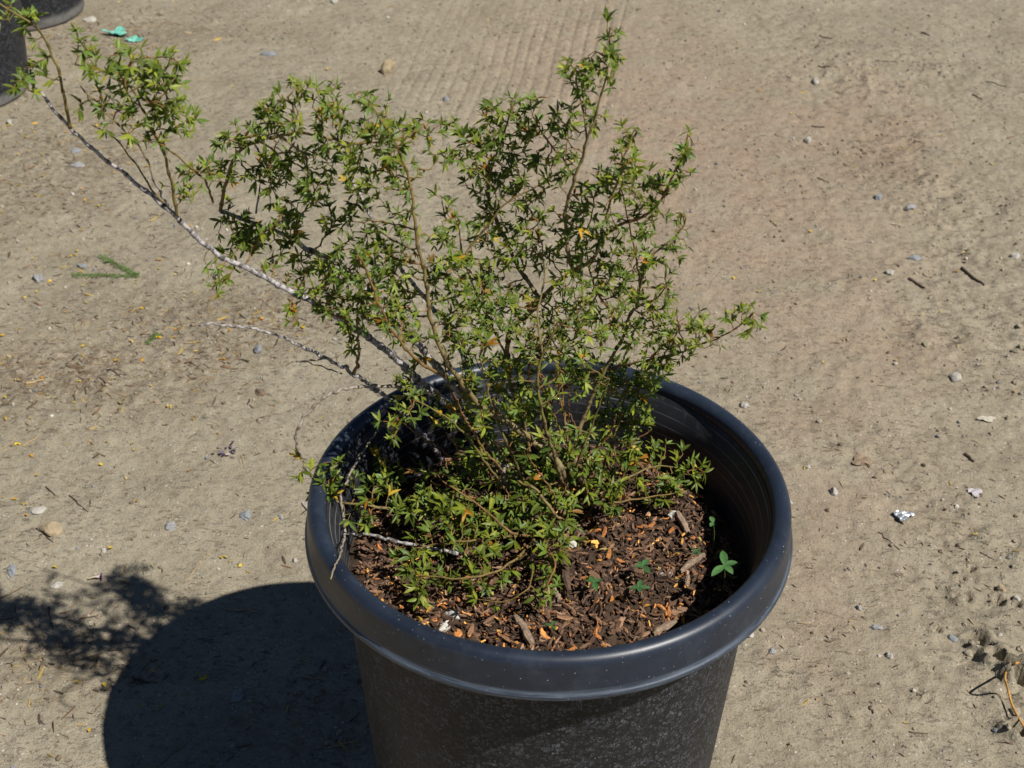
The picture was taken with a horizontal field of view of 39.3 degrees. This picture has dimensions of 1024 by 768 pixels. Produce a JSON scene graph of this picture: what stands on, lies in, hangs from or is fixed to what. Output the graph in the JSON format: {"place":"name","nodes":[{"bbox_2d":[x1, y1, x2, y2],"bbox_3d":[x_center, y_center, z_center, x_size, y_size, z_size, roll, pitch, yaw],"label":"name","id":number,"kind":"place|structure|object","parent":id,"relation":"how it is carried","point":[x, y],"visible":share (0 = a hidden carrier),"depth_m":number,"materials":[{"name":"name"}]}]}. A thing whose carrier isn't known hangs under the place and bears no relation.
{"place":"outdoors","nodes":[
{"label":"outdoors","id":0,"kind":"place"},
{"bbox_2d":[0,0,1023,767],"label":"ground","id":1,"kind":"structure","parent":0,"point":[814,322],"depth_m":3.31,"materials":[{"name":"beige soil"}]},
{"bbox_2d":[6,119,12,125],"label":"stone","id":2,"kind":"object","parent":1,"relation":"on","point":[9,121],"visible":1,"depth_m":4.27,"materials":[{"name":"white stone"}]},
{"bbox_2d":[6,563,15,577],"bbox_3d":[-0.925,0.345,2.650,0.020,0.013,0.036,0,35,0],"label":"stone","id":3,"kind":"object","parent":1,"relation":"on","point":[11,571],"visible":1,"depth_m":2.65,"materials":[{"name":"grey stone"}]},
{"bbox_2d":[0,0,28,106],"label":"plant pot","id":4,"kind":"object","parent":1,"relation":"on","point":[13,53],"visible":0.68,"depth_m":4.34,"materials":[{"name":"black plastic"}]},
{"bbox_2d":[22,435,38,446],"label":"twig","id":5,"kind":"object","parent":1,"relation":"on","point":[25,444],"visible":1,"depth_m":2.97,"materials":[{"name":"wood"}]},
{"bbox_2d":[25,379,43,384],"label":"twig","id":6,"kind":"object","parent":1,"relation":"on","point":[31,382],"visible":1,"depth_m":3.14,"materials":[{"name":"wood"}]},
{"bbox_2d":[28,506,46,514],"bbox_3d":[-0.924,0.246,2.789,0.034,0.013,0.023,0,35,0],"label":"stone","id":7,"kind":"object","parent":1,"relation":"on","point":[37,510],"visible":1,"depth_m":2.78,"materials":[{"name":"white stone"}]},
{"bbox_2d":[33,274,43,281],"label":"stone","id":8,"kind":"object","parent":1,"relation":"on","point":[38,278],"visible":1,"depth_m":3.51,"materials":[{"name":"grey stone"}]},
{"bbox_2d":[40,521,61,536],"bbox_3d":[-0.880,0.277,2.742,0.051,0.020,0.033,29,44,35],"label":"stone","id":9,"kind":"object","parent":1,"relation":"on","point":[52,529],"visible":1,"depth_m":2.73,"materials":[{"name":"beige stone"}]},
{"bbox_2d":[21,0,84,30],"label":"plant pot","id":10,"kind":"object","parent":1,"relation":"on","point":[58,12],"visible":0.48,"depth_m":4.90,"materials":[{"name":"black plastic"}]},
{"bbox_2d":[50,582,62,588],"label":"stone","id":11,"kind":"object","parent":1,"relation":"on","point":[55,585],"visible":1,"depth_m":2.61,"materials":[{"name":"white stone"}]},
{"bbox_2d":[70,147,80,152],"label":"stone","id":12,"kind":"object","parent":1,"relation":"on","point":[76,150],"visible":1,"depth_m":4.10,"materials":[{"name":"grey stone"}]},
{"bbox_2d":[70,162,84,167],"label":"stone","id":13,"kind":"object","parent":1,"relation":"on","point":[77,164],"visible":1,"depth_m":4.03,"materials":[{"name":"grey stone"}]},
{"bbox_2d":[69,495,87,511],"bbox_3d":[-0.850,0.235,2.810,0.006,0.009,0.078,-26,42,-33],"label":"twig","id":14,"kind":"object","parent":1,"relation":"on","point":[77,502],"visible":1,"depth_m":2.81,"materials":[{"name":"brown wood"}]},
{"bbox_2d":[78,263,86,268],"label":"stone","id":15,"kind":"object","parent":1,"relation":"on","point":[82,265],"visible":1,"depth_m":3.57,"materials":[{"name":"grey stone"}]},
{"bbox_2d":[78,629,88,636],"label":"stone","id":16,"kind":"object","parent":1,"relation":"on","point":[83,633],"visible":1,"depth_m":2.53,"materials":[{"name":"grey stone"}]},
{"bbox_2d":[83,16,95,21],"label":"stone","id":17,"kind":"object","parent":1,"relation":"on","point":[90,19],"visible":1,"depth_m":4.97,"materials":[{"name":"white stone"}]},
{"bbox_2d":[87,573,101,579],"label":"purple flower","id":18,"kind":"object","parent":1,"relation":"on","point":[98,576],"visible":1,"depth_m":2.63,"materials":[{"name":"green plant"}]},
{"bbox_2d":[72,254,139,278],"bbox_3d":[-1.003,-0.292,3.571,0.171,0.009,0.123,0,35,0],"label":"green sprig","id":19,"kind":"object","parent":1,"relation":"on","point":[106,274],"visible":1,"depth_m":3.54,"materials":[{"name":"green plant"}]},
{"bbox_2d":[102,26,126,34],"bbox_3d":[-1.345,-1.193,4.863,0.073,0.023,0.061,-20,40,-27],"label":"plastic scrap","id":20,"kind":"object","parent":1,"relation":"on","point":[119,30],"visible":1,"depth_m":4.86,"materials":[{"name":"teal plastic"}]},
{"bbox_2d":[125,35,142,41],"bbox_3d":[-1.274,-1.160,4.827,0.050,0.015,0.047,27,43,33],"label":"plastic scrap","id":21,"kind":"object","parent":1,"relation":"on","point":[134,38],"visible":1,"depth_m":4.83,"materials":[{"name":"teal plastic"}]},
{"bbox_2d":[145,332,162,343],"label":"green sprig","id":22,"kind":"object","parent":1,"relation":"on","point":[155,334],"visible":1,"depth_m":3.30,"materials":[{"name":"green plant"}]},
{"bbox_2d":[165,521,175,530],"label":"stone","id":23,"kind":"object","parent":1,"relation":"on","point":[170,526],"visible":1,"depth_m":2.74,"materials":[{"name":"grey stone"}]},
{"bbox_2d":[153,737,193,767],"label":"twig","id":24,"kind":"object","parent":1,"relation":"on","point":[170,753],"visible":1,"depth_m":2.30,"materials":[{"name":"wood"}]},
{"bbox_2d":[185,550,212,582],"bbox_3d":[-0.581,0.337,2.667,0.006,0.004,0.098,12,36,16],"label":"twig","id":25,"kind":"object","parent":1,"relation":"on","point":[197,567],"visible":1,"depth_m":2.66,"materials":[{"name":"wood"}]},
{"bbox_2d":[214,441,245,458],"bbox_3d":[-0.580,0.136,2.948,0.064,0.020,0.052,-13,37,-19],"label":"withered flower","id":26,"kind":"object","parent":1,"relation":"on","point":[227,453],"visible":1,"depth_m":2.94,"materials":[{"name":"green plant"}]},
{"bbox_2d":[231,690,243,701],"bbox_3d":[-0.458,0.520,2.396,0.021,0.017,0.028,0,35,0],"label":"stone","id":27,"kind":"object","parent":1,"relation":"on","point":[237,695],"visible":1,"depth_m":2.39,"materials":[{"name":"grey stone"}]},
{"bbox_2d":[239,510,250,520],"bbox_3d":[-0.519,0.257,2.787,0.024,0.016,0.028,0,35,0],"label":"stone","id":28,"kind":"object","parent":1,"relation":"on","point":[245,515],"visible":1,"depth_m":2.78,"materials":[{"name":"grey stone"}]},
{"bbox_2d":[254,345,261,353],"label":"stone","id":29,"kind":"object","parent":1,"relation":"on","point":[257,348],"visible":1,"depth_m":3.26,"materials":[{"name":"grey stone"}]},
{"bbox_2d":[255,388,265,395],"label":"stone","id":30,"kind":"object","parent":1,"relation":"on","point":[259,392],"visible":1,"depth_m":3.12,"materials":[{"name":"brown stone"}]},
{"bbox_2d":[260,51,276,55],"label":"stone","id":31,"kind":"object","parent":1,"relation":"on","point":[267,53],"visible":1,"depth_m":4.71,"materials":[{"name":"grey stone"}]},
{"bbox_2d":[302,676,327,680],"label":"twig","id":32,"kind":"object","parent":1,"relation":"on","point":[314,678],"visible":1,"depth_m":2.43,"materials":[{"name":"wood"}]},
{"bbox_2d":[327,741,357,748],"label":"twig","id":33,"kind":"object","parent":1,"relation":"on","point":[341,744],"visible":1,"depth_m":2.31,"materials":[{"name":"wood"}]},
{"bbox_2d":[381,59,394,74],"bbox_3d":[-0.399,-1.012,4.611,0.032,0.073,0.051,22,40,29],"label":"stone","id":34,"kind":"object","parent":1,"relation":"on","point":[387,66],"visible":0.97,"depth_m":4.59,"materials":[{"name":"beige stone"}]},
{"bbox_2d":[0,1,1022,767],"bbox_3d":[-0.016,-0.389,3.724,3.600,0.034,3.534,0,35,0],"label":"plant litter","id":35,"kind":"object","parent":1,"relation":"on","point":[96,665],"visible":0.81,"depth_m":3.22,"materials":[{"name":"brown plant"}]},
{"bbox_2d":[0,0,1023,767],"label":"grit","id":36,"kind":"object","parent":1,"relation":"on","point":[324,668],"visible":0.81,"depth_m":3.66,"materials":[{"name":"grey gravel"}]},
{"bbox_2d":[305,357,792,767],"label":"plant pot","id":37,"kind":"object","parent":1,"relation":"on","point":[435,698],"visible":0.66,"depth_m":1.71,"materials":[{"name":"black plastic"}]},
{"bbox_2d":[348,441,747,650],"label":"bark mulch","id":38,"kind":"object","parent":37,"relation":"in","point":[590,627],"visible":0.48,"depth_m":1.82,"materials":[{"name":"brown wood"}]},
{"bbox_2d":[0,0,768,612],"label":"creosote bush","id":39,"kind":"object","parent":38,"relation":"on","point":[508,470],"visible":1,"depth_m":1.67,"materials":[{"name":"green plant"}]},
{"bbox_2d":[439,620,449,631],"bbox_3d":[-0.082,0.298,1.750,0.015,0.015,0.018,0,35,0],"label":"stone","id":40,"kind":"object","parent":38,"relation":"on","point":[443,625],"visible":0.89,"depth_m":1.74,"materials":[{"name":"white stone"}]},
{"bbox_2d":[445,609,459,619],"bbox_3d":[-0.073,0.282,1.762,0.021,0.014,0.010,10,36,13],"label":"stone","id":41,"kind":"object","parent":38,"relation":"on","point":[452,613],"visible":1,"depth_m":1.76,"materials":[{"name":"white stone"}]},
{"bbox_2d":[513,614,534,645],"bbox_3d":[0.014,0.296,1.729,0.012,0.013,0.060,-10,36,-15],"label":"wood chip","id":42,"kind":"object","parent":38,"relation":"on","point":[526,632],"visible":1,"depth_m":1.72,"materials":[{"name":"beige wood"}]},
{"bbox_2d":[544,621,555,630],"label":"seedling","id":43,"kind":"object","parent":38,"relation":"on","point":[551,624],"visible":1,"depth_m":1.72,"materials":[{"name":"green plant"}]},
{"bbox_2d":[552,587,560,601],"bbox_3d":[0.056,0.261,1.781,0.009,0.007,0.021,-11,36,-15],"label":"bark piece","id":44,"kind":"object","parent":38,"relation":"on","point":[558,596],"visible":0.75,"depth_m":1.78,"materials":[{"name":"brown wood"}]},
{"bbox_2d":[559,558,571,592],"bbox_3d":[0.066,0.237,1.790,0.013,0.016,0.054,-1,35,-2],"label":"bark piece","id":45,"kind":"object","parent":38,"relation":"on","point":[564,570],"visible":0.83,"depth_m":1.78,"materials":[{"name":"brown wood"}]},
{"bbox_2d":[569,538,576,548],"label":"stone","id":46,"kind":"object","parent":38,"relation":"on","point":[574,543],"visible":0.47,"depth_m":1.87,"materials":[{"name":"white stone"}]},
{"bbox_2d":[585,575,601,593],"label":"seedling","id":47,"kind":"object","parent":38,"relation":"on","point":[593,581],"visible":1,"depth_m":1.77,"materials":[{"name":"green plant"}]},
{"bbox_2d":[590,531,608,545],"bbox_3d":[0.113,0.200,1.862,0.010,0.010,0.031,-28,44,-35],"label":"bark piece","id":48,"kind":"object","parent":38,"relation":"on","point":[600,539],"visible":1,"depth_m":1.86,"materials":[{"name":"brown wood"}]},
{"bbox_2d":[630,580,649,599],"bbox_3d":[0.156,0.261,1.774,0.023,0.027,0.018,-20,39,-26],"label":"seedling","id":49,"kind":"object","parent":38,"relation":"on","point":[639,587],"visible":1,"depth_m":1.77,"materials":[{"name":"green plant"}]},
{"bbox_2d":[634,559,649,579],"bbox_3d":[0.162,0.239,1.796,0.020,0.032,0.026,0,35,0],"label":"seedling","id":50,"kind":"object","parent":38,"relation":"on","point":[643,563],"visible":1,"depth_m":1.79,"materials":[{"name":"green plant"}]},
{"bbox_2d":[652,619,677,635],"bbox_3d":[0.186,0.296,1.750,0.038,0.007,0.011,-22,41,-29],"label":"bark piece","id":51,"kind":"object","parent":38,"relation":"on","point":[667,625],"visible":0.99,"depth_m":1.75,"materials":[{"name":"brown wood"}]},
{"bbox_2d":[668,510,675,518],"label":"stone","id":52,"kind":"object","parent":38,"relation":"on","point":[671,513],"visible":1,"depth_m":1.91,"materials":[{"name":"white stone"}]},
{"bbox_2d":[675,510,689,535],"bbox_3d":[0.226,0.184,1.897,0.011,0.017,0.037,-14,37,-20],"label":"wood chip","id":53,"kind":"object","parent":38,"relation":"on","point":[682,521],"visible":1,"depth_m":1.89,"materials":[{"name":"brown wood"}]},
{"bbox_2d":[683,574,689,586],"bbox_3d":[0.222,0.248,1.818,0.010,0.006,0.020,0,35,0],"label":"wood chip","id":54,"kind":"object","parent":38,"relation":"on","point":[686,581],"visible":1,"depth_m":1.81,"materials":[{"name":"beige wood"}]},
{"bbox_2d":[679,553,704,572],"bbox_3d":[0.230,0.228,1.835,0.009,0.009,0.050,28,43,34],"label":"wood chip","id":55,"kind":"object","parent":38,"relation":"on","point":[688,564],"visible":1,"depth_m":1.83,"materials":[{"name":"beige wood"}]},
{"bbox_2d":[691,548,701,554],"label":"seedling","id":56,"kind":"object","parent":38,"relation":"on","point":[697,551],"visible":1,"depth_m":1.84,"materials":[{"name":"green plant"}]},
{"bbox_2d":[709,516,714,546],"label":"seedling","id":57,"kind":"object","parent":38,"relation":"on","point":[712,519],"visible":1,"depth_m":1.85,"materials":[{"name":"green plant"}]},
{"bbox_2d":[711,551,737,602],"bbox_3d":[0.259,0.250,1.759,0.024,0.078,0.050,13,37,18],"label":"seedling","id":58,"kind":"object","parent":38,"relation":"on","point":[727,564],"visible":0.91,"depth_m":1.74,"materials":[{"name":"green plant"}]},
{"bbox_2d":[740,402,749,407],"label":"stone","id":59,"kind":"object","parent":1,"relation":"on","point":[744,405],"visible":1,"depth_m":3.10,"materials":[{"name":"white stone"}]},
{"bbox_2d":[768,648,775,654],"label":"stone","id":60,"kind":"object","parent":1,"relation":"on","point":[772,651],"visible":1,"depth_m":2.49,"materials":[{"name":"white stone"}]},
{"bbox_2d":[804,136,810,143],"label":"stone","id":61,"kind":"object","parent":1,"relation":"on","point":[807,140],"visible":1,"depth_m":4.19,"materials":[{"name":"beige stone"}]},
{"bbox_2d":[812,77,818,85],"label":"stone","id":62,"kind":"object","parent":1,"relation":"on","point":[815,81],"visible":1,"depth_m":4.56,"materials":[{"name":"white stone"}]},
{"bbox_2d":[830,487,837,495],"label":"stone","id":63,"kind":"object","parent":1,"relation":"on","point":[833,491],"visible":1,"depth_m":2.85,"materials":[{"name":"white stone"}]},
{"bbox_2d":[852,453,874,464],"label":"dry leaf","id":64,"kind":"object","parent":1,"relation":"on","point":[860,459],"visible":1,"depth_m":2.94,"materials":[{"name":"beige plant"}]},
{"bbox_2d":[869,624,882,629],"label":"stone","id":65,"kind":"object","parent":1,"relation":"on","point":[876,627],"visible":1,"depth_m":2.54,"materials":[{"name":"white stone"}]},
{"bbox_2d":[873,193,881,199],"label":"stone","id":66,"kind":"object","parent":1,"relation":"on","point":[877,196],"visible":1,"depth_m":3.89,"materials":[{"name":"grey stone"}]},
{"bbox_2d":[885,651,892,658],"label":"stone","id":67,"kind":"object","parent":1,"relation":"on","point":[888,655],"visible":1,"depth_m":2.48,"materials":[{"name":"white stone"}]},
{"bbox_2d":[885,269,894,275],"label":"stone","id":68,"kind":"object","parent":1,"relation":"on","point":[890,272],"visible":1,"depth_m":3.56,"materials":[{"name":"beige stone"}]},
{"bbox_2d":[894,510,913,520],"bbox_3d":[0.762,0.253,2.797,0.035,0.010,0.033,-26,42,-33],"label":"foil scrap","id":69,"kind":"object","parent":1,"relation":"on","point":[903,515],"visible":1,"depth_m":2.79,"materials":[{"name":"grey metal"}]},
{"bbox_2d":[904,204,915,209],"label":"stone","id":70,"kind":"object","parent":1,"relation":"on","point":[910,206],"visible":1,"depth_m":3.85,"materials":[{"name":"white stone"}]},
{"bbox_2d":[907,255,922,260],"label":"stone","id":71,"kind":"object","parent":1,"relation":"on","point":[915,257],"visible":1,"depth_m":3.65,"materials":[{"name":"grey stone"}]},
{"bbox_2d":[908,277,924,287],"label":"twig","id":72,"kind":"object","parent":1,"relation":"on","point":[915,282],"visible":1,"depth_m":3.54,"materials":[{"name":"brown wood"}]},
{"bbox_2d":[922,340,930,346],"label":"dirt clod","id":73,"kind":"object","parent":1,"relation":"on","point":[926,343],"visible":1,"depth_m":3.29,"materials":[{"name":"beige soil"}]},
{"bbox_2d":[947,634,957,642],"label":"stone","id":74,"kind":"object","parent":1,"relation":"on","point":[952,638],"visible":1,"depth_m":2.52,"materials":[{"name":"grey stone"}]},
{"bbox_2d":[949,372,960,381],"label":"stone","id":75,"kind":"object","parent":1,"relation":"on","point":[955,376],"visible":1,"depth_m":3.19,"materials":[{"name":"white stone"}]},
{"bbox_2d":[964,649,972,656],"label":"dirt clod","id":76,"kind":"object","parent":1,"relation":"on","point":[967,652],"visible":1,"depth_m":2.49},
{"bbox_2d":[964,452,974,461],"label":"twig","id":77,"kind":"object","parent":1,"relation":"on","point":[968,456],"visible":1,"depth_m":2.95,"materials":[{"name":"brown wood"}]},
{"bbox_2d":[960,267,984,285],"bbox_3d":[1.149,-0.268,3.576,0.012,0.013,0.102,-10,36,-15],"label":"twig","id":78,"kind":"object","parent":1,"relation":"on","point":[970,275],"visible":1,"depth_m":3.57,"materials":[{"name":"brown wood"}]},
{"bbox_2d":[968,488,981,496],"bbox_3d":[0.920,0.215,2.853,0.026,0.005,0.029,22,40,28],"label":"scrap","id":79,"kind":"object","parent":1,"relation":"on","point":[975,492],"visible":1,"depth_m":2.85,"materials":[{"name":"white paper"}]},
{"bbox_2d":[977,416,995,421],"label":"dry leaf","id":80,"kind":"object","parent":1,"relation":"on","point":[989,418],"visible":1,"depth_m":3.06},
{"bbox_2d":[983,304,991,308],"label":"dirt clod","id":81,"kind":"object","parent":1,"relation":"on","point":[987,306],"visible":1,"depth_m":3.45,"materials":[{"name":"beige soil"}]},
{"bbox_2d":[996,584,1006,591],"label":"stone","id":82,"kind":"object","parent":1,"relation":"on","point":[1000,587],"visible":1,"depth_m":2.62,"materials":[{"name":"beige stone"}]},
{"bbox_2d":[1004,661,1023,727],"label":"exposed root","id":83,"kind":"object","parent":1,"relation":"on","point":[1010,699],"visible":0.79,"depth_m":2.37,"materials":[{"name":"plant"}]},
{"bbox_2d":[1010,252,1019,259],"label":"stone","id":84,"kind":"object","parent":1,"relation":"on","point":[1015,255],"visible":1,"depth_m":3.66,"materials":[{"name":"beige stone"}]},
{"bbox_2d":[1010,707,1020,714],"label":"dirt clod","id":85,"kind":"object","parent":1,"relation":"on","point":[1017,710],"visible":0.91,"depth_m":2.37,"materials":[{"name":"beige soil"}]},
{"bbox_2d":[1011,348,1019,353],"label":"dirt clod","id":86,"kind":"object","parent":1,"relation":"on","point":[1016,350],"visible":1,"depth_m":3.29,"materials":[{"name":"beige soil"}]},
{"bbox_2d":[1012,379,1018,384],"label":"dirt clod","id":87,"kind":"object","parent":1,"relation":"on","point":[1015,382],"visible":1,"depth_m":3.18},
{"bbox_2d":[1013,595,1020,600],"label":"stone","id":88,"kind":"object","parent":1,"relation":"on","point":[1016,598],"visible":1,"depth_m":2.60,"materials":[{"name":"white stone"}]},
{"bbox_2d":[1017,645,1023,651],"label":"dirt clod","id":89,"kind":"object","parent":1,"relation":"on","point":[1020,648],"visible":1,"depth_m":2.50,"materials":[{"name":"beige soil"}]},
{"bbox_2d":[1018,344,1023,350],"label":"dirt clod","id":90,"kind":"object","parent":1,"relation":"on","point":[1020,346],"visible":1,"depth_m":3.31,"materials":[{"name":"beige soil"}]}
]}

